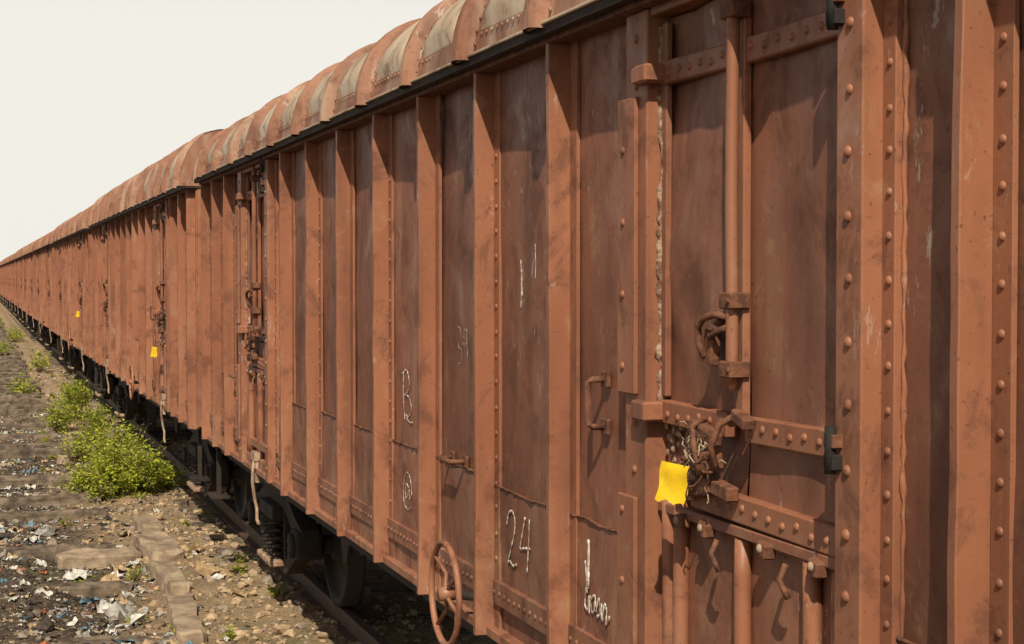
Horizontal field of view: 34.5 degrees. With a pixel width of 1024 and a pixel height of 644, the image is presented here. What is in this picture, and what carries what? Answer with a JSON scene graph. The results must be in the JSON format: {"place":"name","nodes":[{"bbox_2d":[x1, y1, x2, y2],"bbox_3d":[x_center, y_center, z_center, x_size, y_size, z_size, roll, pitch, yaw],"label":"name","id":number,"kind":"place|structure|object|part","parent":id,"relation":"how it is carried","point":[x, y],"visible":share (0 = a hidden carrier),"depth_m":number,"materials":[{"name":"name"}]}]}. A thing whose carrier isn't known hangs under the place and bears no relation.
{"place":"outdoors","nodes":[
{"label":"outdoors","id":0,"kind":"place"},
{"bbox_2d":[0,0,442,260],"label":"sky","id":1,"kind":"structure","parent":0,"point":[94,94],"materials":[{"name":"white"}]},
{"bbox_2d":[0,302,486,643],"bbox_3d":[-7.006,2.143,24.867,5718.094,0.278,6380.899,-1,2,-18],"label":"ground","id":2,"kind":"structure","parent":0,"point":[27,345],"depth_m":14.78,"materials":[{"name":"soil"}]},
{"bbox_2d":[56,454,92,464],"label":"concrete slab","id":3,"kind":"structure","parent":2,"relation":"on","point":[62,459],"depth_m":25.55,"materials":[{"name":"beige concrete"}]},
{"bbox_2d":[35,371,122,464],"bbox_3d":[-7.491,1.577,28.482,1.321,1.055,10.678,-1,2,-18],"label":"shrub","id":4,"kind":"object","parent":2,"relation":"on","point":[73,395],"visible":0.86,"depth_m":29.50,"materials":[{"name":"green plant"}]},
{"bbox_2d":[0,318,172,643],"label":"disused railway sleepers","id":5,"kind":"object","parent":2,"relation":"on","point":[32,402],"visible":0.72,"depth_m":21.11},
{"bbox_2d":[56,546,142,569],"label":"concrete slab","id":6,"kind":"structure","parent":2,"relation":"on","point":[87,558],"depth_m":16.48,"materials":[{"name":"beige concrete"}]},
{"bbox_2d":[51,412,188,498],"bbox_3d":[-5.113,1.764,21.518,1.648,1.079,2.186,0,2,8],"label":"shrub","id":7,"kind":"object","parent":2,"relation":"on","point":[115,466],"visible":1,"depth_m":21.27,"materials":[{"name":"green plant"}]},
{"bbox_2d":[132,515,163,533],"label":"concrete slab","id":8,"kind":"structure","parent":2,"relation":"on","point":[147,524],"depth_m":18.00,"materials":[{"name":"beige concrete"}]},
{"bbox_2d":[23,370,286,640],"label":"weeds","id":9,"kind":"object","parent":2,"relation":"on","point":[231,635],"visible":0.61,"depth_m":15.60,"materials":[{"name":"green plant"}]},
{"bbox_2d":[133,531,184,562],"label":"concrete slab","id":10,"kind":"structure","parent":2,"relation":"on","point":[161,546],"depth_m":16.46,"materials":[{"name":"beige concrete"}]},
{"bbox_2d":[0,361,323,643],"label":"litter","id":11,"kind":"object","parent":2,"relation":"on","point":[121,609],"visible":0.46,"depth_m":15.46,"materials":[{"name":"white paper"}]},
{"bbox_2d":[148,560,192,594],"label":"concrete slab","id":12,"kind":"structure","parent":2,"relation":"on","point":[169,577],"depth_m":14.84,"materials":[{"name":"beige concrete"}]},
{"bbox_2d":[165,593,206,643],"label":"concrete slab","id":13,"kind":"structure","parent":2,"relation":"on","point":[185,620],"depth_m":13.17,"materials":[{"name":"beige concrete"}]},
{"bbox_2d":[0,301,470,643],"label":"railway track","id":14,"kind":"structure","parent":2,"relation":"on","point":[351,625],"depth_m":18.41,"materials":[{"name":"metal"}]},
{"bbox_2d":[0,261,6,305],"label":"freight wagon","id":15,"kind":"object","parent":14,"relation":"on","point":[4,301],"visible":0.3,"depth_m":141.55,"materials":[{"name":"red paint"}]},
{"bbox_2d":[1,257,10,308],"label":"freight wagon","id":16,"kind":"object","parent":14,"relation":"on","point":[3,280],"visible":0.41,"depth_m":126.93,"materials":[{"name":"red paint"}]},
{"bbox_2d":[4,255,19,316],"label":"freight wagon","id":17,"kind":"object","parent":14,"relation":"on","point":[7,273],"visible":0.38,"depth_m":109.66,"materials":[{"name":"red paint"}]},
{"bbox_2d":[8,253,27,323],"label":"freight wagon","id":18,"kind":"object","parent":14,"relation":"on","point":[11,260],"visible":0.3,"depth_m":95.83,"materials":[{"name":"red paint"}]},
{"bbox_2d":[13,245,31,328],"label":"freight wagon","id":19,"kind":"object","parent":14,"relation":"on","point":[18,258],"visible":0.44,"depth_m":81.20,"materials":[{"name":"red paint"}]},
{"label":"door","id":20,"kind":"part","parent":19,"relation":"part of","materials":[{"name":"brown metal"}]},
{"bbox_2d":[21,239,54,346],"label":"freight wagon","id":21,"kind":"object","parent":14,"relation":"on","point":[27,254],"visible":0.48,"depth_m":65.65,"materials":[{"name":"red paint"}]},
{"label":"door","id":22,"kind":"part","parent":21,"relation":"part of","materials":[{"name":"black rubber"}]},
{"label":"door","id":23,"kind":"part","parent":21,"relation":"part of","materials":[{"name":"brown metal"}]},
{"bbox_2d":[32,230,80,369],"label":"freight wagon","id":24,"kind":"object","parent":14,"relation":"on","point":[43,248],"visible":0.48,"depth_m":51.02,"materials":[{"name":"red paint"}]},
{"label":"door","id":25,"kind":"part","parent":24,"relation":"part of","materials":[{"name":"brown metal"}]},
{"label":"door","id":26,"kind":"part","parent":24,"relation":"part of","materials":[{"name":"brown metal"}]},
{"bbox_2d":[51,204,118,402],"bbox_3d":[-8.744,-0.538,38.692,3.421,4.272,15.426,-1,2,-18],"label":"freight wagon","id":27,"kind":"object","parent":14,"relation":"on","point":[71,239],"visible":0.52,"depth_m":36.35,"materials":[{"name":"red paint"}]},
{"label":"door","id":28,"kind":"part","parent":27,"relation":"part of","materials":[{"name":"brown metal"}]},
{"bbox_3d":[-8.844,-0.618,34.094,0.209,2.435,1.749,-1,2,-18],"label":"door","id":29,"kind":"part","parent":27,"relation":"part of","materials":[{"name":"brown metal"}]},
{"bbox_2d":[87,129,259,518],"bbox_3d":[-3.985,-0.172,24.050,3.421,4.348,15.426,-1,2,-18],"label":"freight wagon","id":30,"kind":"object","parent":14,"relation":"on","point":[144,225],"visible":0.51,"depth_m":19.90,"materials":[{"name":"red paint"}]},
{"bbox_3d":[-6.749,-0.440,27.648,0.209,2.435,1.749,-1,2,-18],"label":"door","id":31,"kind":"part","parent":30,"relation":"part of","materials":[{"name":"brown metal"}]},
{"bbox_3d":[-4.086,-0.214,19.453,0.209,2.435,1.749,-1,2,-18],"label":"door","id":32,"kind":"part","parent":30,"relation":"part of","materials":[{"name":"brown metal"}]},
{"bbox_2d":[191,0,1023,643],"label":"freight wagon","id":33,"kind":"object","parent":14,"relation":"on","point":[611,320],"visible":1,"depth_m":5.41,"materials":[{"name":"red paint"}]},
{"bbox_3d":[-1.990,-0.036,13.008,0.209,2.435,1.749,-1,2,-18],"label":"door","id":34,"kind":"part","parent":33,"relation":"part of","materials":[{"name":"brown metal"}]},
{"bbox_3d":[0.673,0.190,4.813,0.209,2.435,1.749,-1,2,-18],"label":"door","id":35,"kind":"part","parent":33,"relation":"part of","materials":[{"name":"brown metal"}]},
{"bbox_2d":[0,363,482,643],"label":"rubble","id":36,"kind":"object","parent":2,"relation":"on","point":[47,624],"visible":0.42,"depth_m":14.88,"materials":[{"name":"grey stone"}]}
]}

